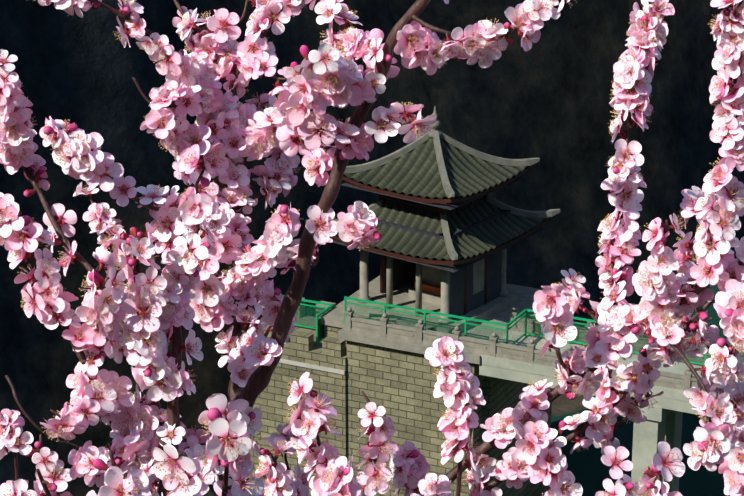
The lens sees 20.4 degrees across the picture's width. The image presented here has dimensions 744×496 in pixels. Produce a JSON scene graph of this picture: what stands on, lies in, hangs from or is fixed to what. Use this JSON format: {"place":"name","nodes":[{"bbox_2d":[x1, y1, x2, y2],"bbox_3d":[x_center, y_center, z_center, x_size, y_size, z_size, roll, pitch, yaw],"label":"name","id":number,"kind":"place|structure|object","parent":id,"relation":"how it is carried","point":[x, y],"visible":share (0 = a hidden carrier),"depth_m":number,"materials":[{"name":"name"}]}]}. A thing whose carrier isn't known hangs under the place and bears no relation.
{"place":"outdoors","nodes":[
{"label":"outdoors","id":0,"kind":"place"},
{"bbox_2d":[0,0,743,495],"bbox_3d":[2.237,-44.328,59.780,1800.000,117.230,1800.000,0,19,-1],"label":"background","id":1,"kind":"structure","parent":0,"point":[546,100],"depth_m":87.55},
{"bbox_2d":[0,0,743,495],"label":"blossom tree","id":2,"kind":"object","parent":1,"relation":"on","point":[150,312],"visible":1,"depth_m":1.59,"materials":[{"name":"pink plant"}]},
{"bbox_2d":[249,275,743,495],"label":"platform walls","id":3,"kind":"structure","parent":1,"relation":"on","point":[396,379],"depth_m":73.52,"materials":[{"name":"brick"}]},
{"bbox_2d":[282,295,333,345],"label":"green fence","id":4,"kind":"object","parent":3,"relation":"on","point":[319,327],"visible":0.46,"depth_m":75.79,"materials":[{"name":"metal"}]},
{"bbox_2d":[306,107,559,333],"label":"pavilion","id":5,"kind":"structure","parent":3,"relation":"on","point":[451,231],"depth_m":73.51,"materials":[{"name":"tile"}]},
{"bbox_2d":[344,307,718,395],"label":"concrete ledge","id":6,"kind":"object","parent":3,"relation":"on","point":[492,347],"visible":0.56,"depth_m":71.18,"materials":[{"name":"beige concrete"}]},
{"bbox_2d":[344,296,743,367],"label":"railing","id":7,"kind":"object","parent":3,"relation":"on","point":[525,330],"depth_m":72.20,"materials":[{"name":"metal"}]},
{"bbox_2d":[510,307,743,362],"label":"stone balustrade","id":8,"kind":"object","parent":3,"relation":"on","point":[514,312],"visible":0.04,"depth_m":72.39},
{"bbox_2d":[549,281,737,495],"bbox_3d":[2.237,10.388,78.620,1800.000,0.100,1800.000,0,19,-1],"label":"river water","id":9,"kind":"structure","parent":0,"point":[588,469],"depth_m":83.66,"materials":[{"name":"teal liquid"}]}
]}

